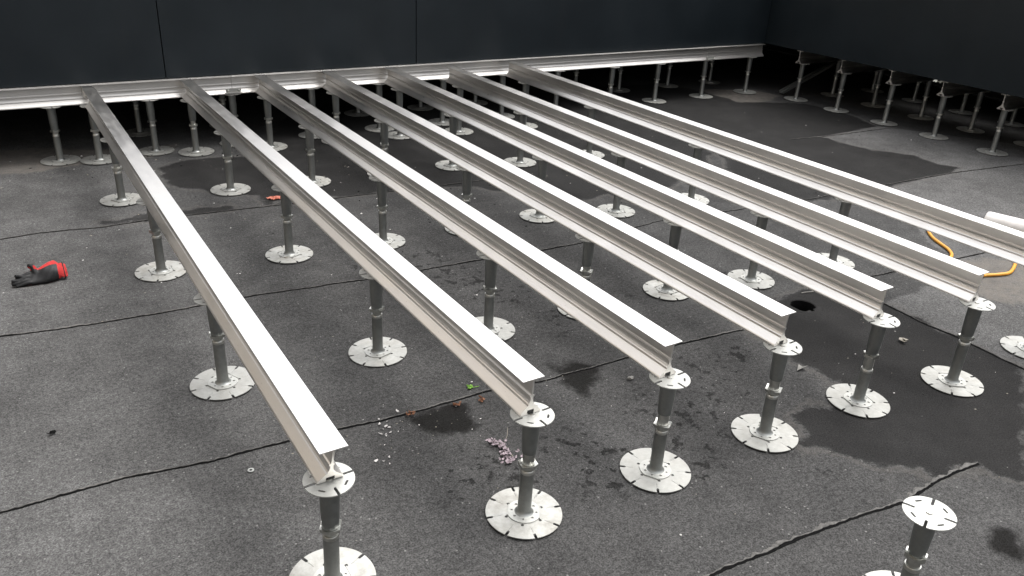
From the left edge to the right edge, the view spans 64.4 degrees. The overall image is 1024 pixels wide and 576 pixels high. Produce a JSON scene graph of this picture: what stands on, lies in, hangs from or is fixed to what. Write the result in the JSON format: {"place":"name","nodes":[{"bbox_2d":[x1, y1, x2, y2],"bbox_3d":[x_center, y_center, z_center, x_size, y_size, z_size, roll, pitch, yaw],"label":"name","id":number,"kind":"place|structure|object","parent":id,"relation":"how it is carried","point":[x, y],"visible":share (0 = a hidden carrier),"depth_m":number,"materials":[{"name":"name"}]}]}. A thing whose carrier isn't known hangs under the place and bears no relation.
{"place":"outdoors","nodes":[
{"label":"outdoors","id":0,"kind":"place"},
{"bbox_2d":[0,0,771,87],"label":"cladding wall","id":1,"kind":"structure","parent":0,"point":[51,42],"depth_m":5.14,"materials":[{"name":"black metal"}]},
{"bbox_2d":[0,48,1023,575],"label":"roof membrane","id":2,"kind":"object","parent":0,"point":[110,400],"visible":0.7,"depth_m":2.76,"materials":[{"name":"grey rubber"}]},
{"bbox_2d":[11,260,67,287],"bbox_3d":[-1.886,-0.062,3.241,0.200,0.073,0.082,-13,30,-30],"label":"work glove","id":3,"kind":"object","parent":2,"relation":"on","point":[50,271],"visible":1,"depth_m":3.23,"materials":[{"name":"black rubber"}]},
{"bbox_2d":[40,106,80,165],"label":"adjustable pedestal","id":4,"kind":"object","parent":2,"relation":"on","point":[59,158],"visible":0.95,"depth_m":4.57,"materials":[{"name":"grey metal"}]},
{"bbox_2d":[0,75,232,109],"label":"edge rail","id":5,"kind":"object","parent":4,"relation":"on","point":[59,95],"visible":0.89,"depth_m":4.62,"materials":[{"name":"metal"}]},
{"bbox_2d":[80,104,111,164],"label":"adjustable pedestal","id":6,"kind":"object","parent":2,"relation":"on","point":[99,158],"visible":0.75,"depth_m":4.63,"materials":[{"name":"grey metal"}]},
{"bbox_2d":[0,304,200,336],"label":"membrane seam","id":7,"kind":"object","parent":2,"relation":"on","point":[59,328],"visible":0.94,"depth_m":2.96,"materials":[{"name":"black rubber"}]},
{"bbox_2d":[100,138,140,205],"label":"adjustable pedestal","id":8,"kind":"object","parent":2,"relation":"on","point":[121,197],"visible":0.85,"depth_m":4.07,"materials":[{"name":"grey metal"}]},
{"bbox_2d":[126,101,150,136],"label":"adjustable pedestal","id":9,"kind":"object","parent":2,"relation":"on","point":[138,131],"visible":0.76,"depth_m":5.17,"materials":[{"name":"grey metal"}]},
{"bbox_2d":[139,99,173,155],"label":"adjustable pedestal","id":10,"kind":"object","parent":2,"relation":"on","point":[155,149],"visible":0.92,"depth_m":4.83,"materials":[{"name":"grey metal"}]},
{"bbox_2d":[135,198,185,281],"bbox_3d":[-1.450,-0.210,3.318,0.204,0.319,0.204,-14,31,-32],"label":"adjustable pedestal","id":11,"kind":"object","parent":2,"relation":"on","point":[159,269],"visible":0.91,"depth_m":3.34,"materials":[{"name":"grey metal"}]},
{"bbox_2d":[178,99,213,156],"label":"adjustable pedestal","id":12,"kind":"object","parent":2,"relation":"on","point":[195,150],"visible":0.91,"depth_m":4.86,"materials":[{"name":"grey metal"}]},
{"bbox_2d":[209,95,225,127],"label":"adjustable pedestal","id":13,"kind":"object","parent":2,"relation":"on","point":[222,99],"visible":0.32,"depth_m":5.41,"materials":[{"name":"grey metal"}]},
{"bbox_2d":[190,293,254,399],"bbox_3d":[-0.933,0.169,2.584,0.204,0.319,0.204,17,29,27],"label":"adjustable pedestal","id":14,"kind":"object","parent":2,"relation":"on","point":[222,381],"visible":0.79,"depth_m":2.61,"materials":[{"name":"grey metal"}]},
{"bbox_2d":[210,130,250,195],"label":"adjustable pedestal","id":15,"kind":"object","parent":2,"relation":"on","point":[229,187],"visible":0.84,"depth_m":4.28,"materials":[{"name":"grey metal"}]},
{"bbox_2d":[220,93,240,146],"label":"adjustable pedestal","id":16,"kind":"object","parent":2,"relation":"on","point":[232,103],"visible":0.3,"depth_m":5.00,"materials":[{"name":"grey metal"}]},
{"bbox_2d":[0,180,482,239],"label":"membrane seam","id":17,"kind":"object","parent":2,"relation":"on","point":[196,214],"visible":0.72,"depth_m":3.99,"materials":[{"name":"black rubber"}]},
{"bbox_2d":[257,96,287,150],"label":"adjustable pedestal","id":18,"kind":"object","parent":2,"relation":"on","point":[276,146],"visible":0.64,"depth_m":5.01,"materials":[{"name":"grey metal"}]},
{"bbox_2d":[265,185,312,263],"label":"adjustable pedestal","id":19,"kind":"object","parent":2,"relation":"on","point":[292,252],"visible":0.89,"depth_m":3.56,"materials":[{"name":"grey metal"}]},
{"bbox_2d":[298,88,319,138],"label":"adjustable pedestal","id":20,"kind":"object","parent":2,"relation":"on","point":[311,94],"visible":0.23,"depth_m":5.26,"materials":[{"name":"grey metal"}]},
{"bbox_2d":[230,47,710,93],"bbox_3d":[-0.019,-1.627,5.964,4.005,0.104,0.063,-13,30,-30],"label":"edge rail","id":21,"kind":"object","parent":20,"relation":"on","point":[287,80],"visible":0.83,"depth_m":5.82,"materials":[{"name":"metal"}]},
{"bbox_2d":[298,125,330,186],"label":"adjustable pedestal","id":22,"kind":"object","parent":2,"relation":"on","point":[320,181],"visible":0.68,"depth_m":4.45,"materials":[{"name":"grey metal"}]},
{"bbox_2d":[321,91,339,143],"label":"adjustable pedestal","id":23,"kind":"object","parent":2,"relation":"on","point":[335,105],"visible":0.4,"depth_m":5.17,"materials":[{"name":"grey metal"}]},
{"bbox_2d":[289,462,375,575],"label":"adjustable pedestal","id":24,"kind":"object","parent":2,"relation":"on","point":[331,558],"visible":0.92,"depth_m":1.84,"materials":[{"name":"grey metal"}]},
{"bbox_2d":[82,88,347,483],"bbox_3d":[-1.352,-0.334,3.102,0.063,0.104,3.690,-13,30,-30],"label":"aluminium joist","id":25,"kind":"object","parent":24,"relation":"on","point":[315,437],"visible":1,"depth_m":2.24,"materials":[{"name":"silver metal"}]},
{"bbox_2d":[344,85,368,116],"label":"adjustable pedestal","id":26,"kind":"object","parent":2,"relation":"on","point":[357,112],"visible":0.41,"depth_m":5.93,"materials":[{"name":"grey metal"}]},
{"bbox_2d":[0,329,743,513],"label":"membrane seam","id":27,"kind":"object","parent":2,"relation":"on","point":[230,455],"visible":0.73,"depth_m":2.37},
{"bbox_2d":[348,268,406,366],"bbox_3d":[-0.467,0.087,2.811,0.204,0.319,0.204,25,34,37],"label":"adjustable pedestal","id":28,"kind":"object","parent":2,"relation":"on","point":[378,350],"visible":0.87,"depth_m":2.84,"materials":[{"name":"grey metal"}]},
{"bbox_2d":[367,119,388,175],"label":"adjustable pedestal","id":29,"kind":"object","parent":2,"relation":"on","point":[384,143],"visible":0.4,"depth_m":4.60,"materials":[{"name":"grey metal"}]},
{"bbox_2d":[365,83,393,132],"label":"adjustable pedestal","id":30,"kind":"object","parent":2,"relation":"on","point":[374,128],"visible":0.39,"depth_m":5.55,"materials":[{"name":"grey metal"}]},
{"bbox_2d":[369,175,404,248],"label":"adjustable pedestal","id":31,"kind":"object","parent":2,"relation":"on","point":[392,240],"visible":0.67,"depth_m":3.73,"materials":[{"name":"grey metal"}]},
{"bbox_2d":[254,75,682,378],"bbox_3d":[-0.564,-0.533,3.610,0.063,0.104,3.749,-13,30,-30],"label":"aluminium joist","id":32,"kind":"object","parent":31,"relation":"on","point":[640,339],"visible":1,"depth_m":2.83,"materials":[{"name":"silver metal"}]},
{"bbox_2d":[388,88,410,139],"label":"adjustable pedestal","id":33,"kind":"object","parent":2,"relation":"on","point":[397,135],"visible":0.44,"depth_m":5.39,"materials":[{"name":"grey metal"}]},
{"bbox_2d":[243,242,582,297],"bbox_3d":[-0.384,-0.085,3.547,1.750,0.003,0.034,-10,29,-26],"label":"membrane seam","id":34,"kind":"object","parent":2,"relation":"on","point":[419,270],"visible":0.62,"depth_m":3.41,"materials":[{"name":"black rubber"}]},
{"bbox_2d":[407,80,433,110],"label":"adjustable pedestal","id":35,"kind":"object","parent":2,"relation":"on","point":[420,106],"visible":0.48,"depth_m":6.19,"materials":[{"name":"grey metal"}]},
{"bbox_2d":[428,79,449,125],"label":"adjustable pedestal","id":36,"kind":"object","parent":2,"relation":"on","point":[442,120],"visible":0.52,"depth_m":5.81,"materials":[{"name":"grey metal"}]},
{"bbox_2d":[435,113,459,170],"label":"adjustable pedestal","id":37,"kind":"object","parent":2,"relation":"on","point":[448,165],"visible":0.37,"depth_m":4.84,"materials":[{"name":"grey metal"}]},
{"bbox_2d":[445,165,471,234],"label":"adjustable pedestal","id":38,"kind":"object","parent":2,"relation":"on","point":[466,194],"visible":0.37,"depth_m":3.88,"materials":[{"name":"grey metal"}]},
{"bbox_2d":[321,71,795,345],"bbox_3d":[-0.195,-0.611,3.816,0.063,0.104,3.771,-13,30,-30],"label":"aluminium joist","id":39,"kind":"object","parent":38,"relation":"on","point":[753,312],"visible":1,"depth_m":3.07,"materials":[{"name":"silver metal"}]},
{"bbox_2d":[444,85,472,134],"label":"adjustable pedestal","id":40,"kind":"object","parent":2,"relation":"on","point":[461,130],"visible":0.38,"depth_m":5.60,"materials":[{"name":"grey metal"}]},
{"bbox_2d":[469,94,487,105],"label":"adjustable pedestal","id":41,"kind":"object","parent":2,"relation":"on","point":[478,102],"visible":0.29,"depth_m":6.43,"materials":[{"name":"grey metal"}]},
{"bbox_2d":[475,251,514,340],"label":"adjustable pedestal","id":42,"kind":"object","parent":2,"relation":"on","point":[501,329],"visible":0.68,"depth_m":3.01,"materials":[{"name":"grey metal"}]},
{"bbox_2d":[485,427,522,463],"bbox_3d":[-0.021,0.464,2.394,0.079,0.038,0.132,-9,28,-24],"label":"blossom spike","id":43,"kind":"object","parent":2,"relation":"on","point":[505,448],"visible":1,"depth_m":2.39,"materials":[{"name":"plant"}]},
{"bbox_2d":[1,125,1007,566],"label":"grit","id":44,"kind":"object","parent":2,"relation":"on","point":[451,237],"visible":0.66,"depth_m":3.22,"materials":[{"name":"white stone"}]},
{"bbox_2d":[498,75,514,118],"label":"adjustable pedestal","id":45,"kind":"object","parent":2,"relation":"on","point":[501,107],"visible":0.3,"depth_m":6.05,"materials":[{"name":"grey metal"}]},
{"bbox_2d":[504,111,535,166],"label":"adjustable pedestal","id":46,"kind":"object","parent":2,"relation":"on","point":[519,160],"visible":0.56,"depth_m":5.01,"materials":[{"name":"grey metal"}]},
{"bbox_2d":[485,402,561,539],"bbox_3d":[0.041,0.456,2.096,0.204,0.319,0.204,5,25,3],"label":"adjustable pedestal","id":47,"kind":"object","parent":2,"relation":"on","point":[524,510],"visible":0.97,"depth_m":2.12,"materials":[{"name":"grey metal"}]},
{"bbox_2d":[180,79,544,416],"bbox_3d":[-0.937,-0.455,3.404,0.063,0.104,3.724,-13,30,-30],"label":"aluminium joist","id":48,"kind":"object","parent":47,"relation":"on","point":[501,369],"visible":1,"depth_m":2.59,"materials":[{"name":"silver metal"}]},
{"bbox_2d":[518,81,537,128],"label":"adjustable pedestal","id":49,"kind":"object","parent":2,"relation":"on","point":[525,87],"visible":0.29,"depth_m":5.75,"materials":[{"name":"grey metal"}]},
{"bbox_2d":[519,156,553,222],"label":"adjustable pedestal","id":50,"kind":"object","parent":2,"relation":"on","point":[532,215],"visible":0.45,"depth_m":4.14,"materials":[{"name":"grey metal"}]},
{"bbox_2d":[384,67,893,318],"bbox_3d":[0.177,-0.688,4.021,0.063,0.104,3.795,-13,30,-30],"label":"aluminium joist","id":51,"kind":"object","parent":50,"relation":"on","point":[854,290],"visible":1,"depth_m":3.30,"materials":[{"name":"silver metal"}]},
{"bbox_2d":[553,70,564,105],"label":"adjustable pedestal","id":52,"kind":"object","parent":2,"relation":"on","point":[557,73],"visible":0.17,"depth_m":6.28,"materials":[{"name":"grey metal"}]},
{"bbox_2d":[557,233,594,318],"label":"adjustable pedestal","id":53,"kind":"object","parent":2,"relation":"on","point":[586,271],"visible":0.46,"depth_m":3.16,"materials":[{"name":"grey metal"}]},
{"bbox_2d":[583,105,604,157],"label":"adjustable pedestal","id":54,"kind":"object","parent":2,"relation":"on","point":[592,115],"visible":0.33,"depth_m":5.24,"materials":[{"name":"grey metal"}]},
{"bbox_2d":[608,67,619,93],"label":"adjustable pedestal","id":55,"kind":"object","parent":2,"relation":"on","point":[611,79],"visible":0.52,"depth_m":6.49,"materials":[{"name":"grey metal"}]},
{"bbox_2d":[597,152,634,217],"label":"adjustable pedestal","id":56,"kind":"object","parent":2,"relation":"on","point":[616,209],"visible":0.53,"depth_m":4.30,"materials":[{"name":"grey metal"}]},
{"bbox_2d":[446,66,988,301],"bbox_3d":[0.575,-0.737,4.170,0.063,0.104,3.783,-13,30,-30],"label":"aluminium joist","id":57,"kind":"object","parent":56,"relation":"on","point":[959,279],"visible":1,"depth_m":3.48,"materials":[{"name":"silver metal"}]},
{"bbox_2d":[607,66,629,92],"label":"adjustable pedestal","id":58,"kind":"object","parent":2,"relation":"on","point":[619,89],"visible":0.77,"depth_m":7.13,"materials":[{"name":"grey metal"}]},
{"bbox_2d":[642,63,665,103],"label":"adjustable pedestal","id":59,"kind":"object","parent":2,"relation":"on","point":[654,99],"visible":0.95,"depth_m":6.78,"materials":[{"name":"grey metal"}]},
{"bbox_2d":[620,368,690,492],"bbox_3d":[0.422,0.386,2.287,0.204,0.319,0.204,15,28,23],"label":"adjustable pedestal","id":60,"kind":"object","parent":2,"relation":"on","point":[657,467],"visible":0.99,"depth_m":2.31,"materials":[{"name":"grey metal"}]},
{"bbox_2d":[643,219,687,300],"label":"adjustable pedestal","id":61,"kind":"object","parent":2,"relation":"on","point":[657,289],"visible":0.43,"depth_m":3.41,"materials":[{"name":"grey metal"}]},
{"bbox_2d":[658,63,677,87],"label":"adjustable pedestal","id":62,"kind":"object","parent":2,"relation":"on","point":[666,84],"visible":0.81,"depth_m":7.42,"materials":[{"name":"grey metal"}]},
{"bbox_2d":[681,144,708,203],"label":"adjustable pedestal","id":63,"kind":"object","parent":2,"relation":"on","point":[697,154],"visible":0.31,"depth_m":4.52,"materials":[{"name":"grey metal"}]},
{"bbox_2d":[505,61,1023,265],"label":"aluminium joist","id":64,"kind":"object","parent":63,"relation":"on","point":[989,237],"visible":1,"depth_m":3.86,"materials":[{"name":"silver metal"}]},
{"bbox_2d":[689,60,712,98],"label":"adjustable pedestal","id":65,"kind":"object","parent":2,"relation":"on","point":[700,95],"visible":0.93,"depth_m":7.05,"materials":[{"name":"grey metal"}]},
{"bbox_2d":[698,60,719,83],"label":"adjustable pedestal","id":66,"kind":"object","parent":2,"relation":"on","point":[709,80],"visible":0.77,"depth_m":7.68,"materials":[{"name":"grey metal"}]},
{"bbox_2d":[733,57,756,93],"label":"adjustable pedestal","id":67,"kind":"object","parent":2,"relation":"on","point":[744,90],"visible":0.94,"depth_m":7.32,"materials":[{"name":"grey metal"}]},
{"bbox_2d":[707,43,765,59],"bbox_3d":[1.960,-2.072,7.127,0.667,0.104,0.063,-13,30,-30],"label":"edge rail","id":68,"kind":"object","parent":67,"relation":"on","point":[735,51],"visible":1,"depth_m":7.12,"materials":[{"name":"metal"}]},
{"bbox_2d":[727,211,774,288],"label":"adjustable pedestal","id":69,"kind":"object","parent":2,"relation":"on","point":[751,277],"visible":0.53,"depth_m":3.58,"materials":[{"name":"grey metal"}]},
{"bbox_2d":[731,338,801,452],"bbox_3d":[0.798,0.313,2.483,0.204,0.319,0.204,17,28,27],"label":"adjustable pedestal","id":70,"kind":"object","parent":2,"relation":"on","point":[767,430],"visible":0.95,"depth_m":2.50,"materials":[{"name":"grey metal"}]},
{"bbox_2d":[784,63,809,101],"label":"adjustable pedestal","id":71,"kind":"object","parent":2,"relation":"on","point":[795,98],"visible":0.95,"depth_m":7.14,"materials":[{"name":"grey metal"}]},
{"bbox_2d":[785,298,820,313],"bbox_3d":[1.212,0.186,3.460,0.148,0.251,0.148,-13,30,-30],"label":"drain hole","id":72,"kind":"object","parent":2,"relation":"in","point":[802,305],"visible":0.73,"depth_m":3.44,"materials":[{"name":"black metal"}]},
{"bbox_2d":[779,61,836,93],"bbox_3d":[2.695,-1.919,7.380,0.546,0.291,0.060,-5,27,-17],"label":"metal channel","id":73,"kind":"object","parent":2,"relation":"on","point":[787,88],"visible":0.88,"depth_m":7.38,"materials":[{"name":"grey metal"}]},
{"bbox_2d":[633,163,1022,227],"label":"membrane seam","id":74,"kind":"object","parent":2,"relation":"on","point":[884,185],"visible":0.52,"depth_m":5.12,"materials":[{"name":"black rubber"}]},
{"bbox_2d":[821,61,843,96],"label":"adjustable pedestal","id":75,"kind":"object","parent":2,"relation":"on","point":[832,93],"visible":0.85,"depth_m":7.40,"materials":[{"name":"grey metal"}]},
{"bbox_2d":[817,197,854,268],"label":"adjustable pedestal","id":76,"kind":"object","parent":2,"relation":"on","point":[844,210],"visible":0.31,"depth_m":3.81,"materials":[{"name":"grey metal"}]},
{"bbox_2d":[824,73,851,112],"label":"adjustable pedestal","id":77,"kind":"object","parent":2,"relation":"on","point":[836,109],"visible":1,"depth_m":6.81,"materials":[{"name":"grey metal"}]},
{"bbox_2d":[703,462,978,575],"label":"membrane seam","id":78,"kind":"object","parent":2,"relation":"on","point":[821,527],"visible":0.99,"depth_m":2.19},
{"bbox_2d":[826,313,899,417],"bbox_3d":[1.177,0.241,2.679,0.204,0.319,0.204,-5,27,-18],"label":"adjustable pedestal","id":79,"kind":"object","parent":2,"relation":"on","point":[859,399],"visible":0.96,"depth_m":2.69,"materials":[{"name":"grey metal"}]},
{"bbox_2d":[861,70,883,92],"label":"adjustable pedestal","id":80,"kind":"object","parent":2,"relation":"on","point":[871,89],"visible":0.54,"depth_m":7.69,"materials":[{"name":"grey metal"}]},
{"bbox_2d":[795,50,841,63],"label":"short joist","id":81,"kind":"object","parent":80,"relation":"on","point":[806,57],"visible":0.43,"depth_m":7.09,"materials":[{"name":"metal"}]},
{"bbox_2d":[764,0,1023,97],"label":"cladding wall","id":82,"kind":"structure","parent":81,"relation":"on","point":[979,44],"depth_m":6.08,"materials":[{"name":"black metal"}]},
{"bbox_2d":[861,69,887,107],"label":"adjustable pedestal","id":83,"kind":"object","parent":2,"relation":"on","point":[873,104],"visible":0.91,"depth_m":7.07,"materials":[{"name":"grey metal"}]},
{"bbox_2d":[761,43,1004,99],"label":"parapet wall","id":84,"kind":"structure","parent":2,"relation":"on","point":[996,95],"depth_m":8.62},
{"bbox_2d":[870,84,900,125],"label":"adjustable pedestal","id":85,"kind":"object","parent":2,"relation":"on","point":[884,121],"visible":0.96,"depth_m":6.47,"materials":[{"name":"grey metal"}]},
{"bbox_2d":[865,496,956,575],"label":"adjustable pedestal","id":86,"kind":"object","parent":2,"relation":"on","point":[928,519],"visible":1,"depth_m":1.83,"materials":[{"name":"grey metal"}]},
{"bbox_2d":[902,82,921,102],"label":"adjustable pedestal","id":87,"kind":"object","parent":2,"relation":"on","point":[913,99],"visible":0.64,"depth_m":7.37,"materials":[{"name":"grey metal"}]},
{"bbox_2d":[837,59,886,73],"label":"short joist","id":88,"kind":"object","parent":87,"relation":"on","point":[849,66],"visible":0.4,"depth_m":6.77,"materials":[{"name":"metal"}]},
{"bbox_2d":[907,80,937,119],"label":"adjustable pedestal","id":89,"kind":"object","parent":2,"relation":"on","point":[921,115],"visible":0.94,"depth_m":6.73,"materials":[{"name":"grey metal"}]},
{"bbox_2d":[870,252,985,276],"bbox_3d":[2.966,-0.303,4.393,3.425,0.003,0.048,-11,29,-27],"label":"membrane seam","id":90,"kind":"object","parent":2,"relation":"on","point":[955,258],"visible":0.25,"depth_m":3.97,"materials":[{"name":"black rubber"}]},
{"bbox_2d":[919,95,952,139],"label":"adjustable pedestal","id":91,"kind":"object","parent":2,"relation":"on","point":[933,135],"visible":0.94,"depth_m":6.14,"materials":[{"name":"grey metal"}]},
{"bbox_2d":[883,303,1023,369],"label":"membrane seam","id":92,"kind":"object","parent":2,"relation":"on","point":[951,334],"visible":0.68,"depth_m":3.24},
{"bbox_2d":[921,297,995,396],"bbox_3d":[1.572,0.192,2.828,0.204,0.319,0.204,4,26,2],"label":"adjustable pedestal","id":93,"kind":"object","parent":2,"relation":"on","point":[954,379],"visible":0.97,"depth_m":2.84,"materials":[{"name":"grey metal"}]},
{"bbox_2d":[948,94,972,114],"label":"adjustable pedestal","id":94,"kind":"object","parent":2,"relation":"on","point":[961,111],"visible":0.5,"depth_m":7.02,"materials":[{"name":"grey metal"}]},
{"bbox_2d":[886,70,936,84],"bbox_3d":[3.797,-1.833,6.840,1.995,0.104,0.063,-13,30,-30],"label":"short joist","id":95,"kind":"object","parent":94,"relation":"on","point":[897,77],"visible":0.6,"depth_m":6.42,"materials":[{"name":"metal"}]},
{"bbox_2d":[927,231,1016,276],"bbox_3d":[2.329,-0.233,4.158,0.983,0.016,0.963,9,26,11],"label":"orange hose","id":96,"kind":"object","parent":2,"relation":"on","point":[948,249],"visible":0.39,"depth_m":3.90,"materials":[{"name":"yellow rubber"}]},
{"bbox_2d":[956,91,989,132],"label":"adjustable pedestal","id":97,"kind":"object","parent":2,"relation":"on","point":[977,107],"visible":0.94,"depth_m":6.40,"materials":[{"name":"grey metal"}]},
{"bbox_2d":[976,107,1013,155],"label":"adjustable pedestal","id":98,"kind":"object","parent":2,"relation":"on","point":[993,151],"visible":0.97,"depth_m":5.80,"materials":[{"name":"grey metal"}]},
{"bbox_2d":[984,212,1023,231],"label":"plastic roll","id":99,"kind":"object","parent":2,"relation":"on","point":[1015,223],"visible":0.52,"depth_m":4.23,"materials":[{"name":"white plastic"}]},
{"bbox_2d":[997,109,1023,126],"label":"adjustable pedestal","id":100,"kind":"object","parent":2,"relation":"on","point":[1011,123],"visible":0.45,"depth_m":6.69,"materials":[{"name":"grey metal"}]},
{"bbox_2d":[937,81,988,96],"bbox_3d":[4.027,-1.665,6.513,1.995,0.104,0.063,-13,30,-30],"label":"short joist","id":101,"kind":"object","parent":100,"relation":"on","point":[950,89],"visible":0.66,"depth_m":6.10,"materials":[{"name":"metal"}]},
{"bbox_2d":[1000,336,1023,357],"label":"adjustable pedestal","id":102,"kind":"object","parent":2,"relation":"on","point":[1014,345],"visible":1,"depth_m":3.16,"materials":[{"name":"grey metal"}]},
{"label":"adjustable pedestal","id":103,"kind":"object","parent":2,"relation":"on","visible":0},
{"bbox_2d":[997,94,1023,110],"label":"short joist","id":104,"kind":"object","parent":103,"relation":"on","point":[1010,102],"visible":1,"depth_m":5.72,"materials":[{"name":"metal"}]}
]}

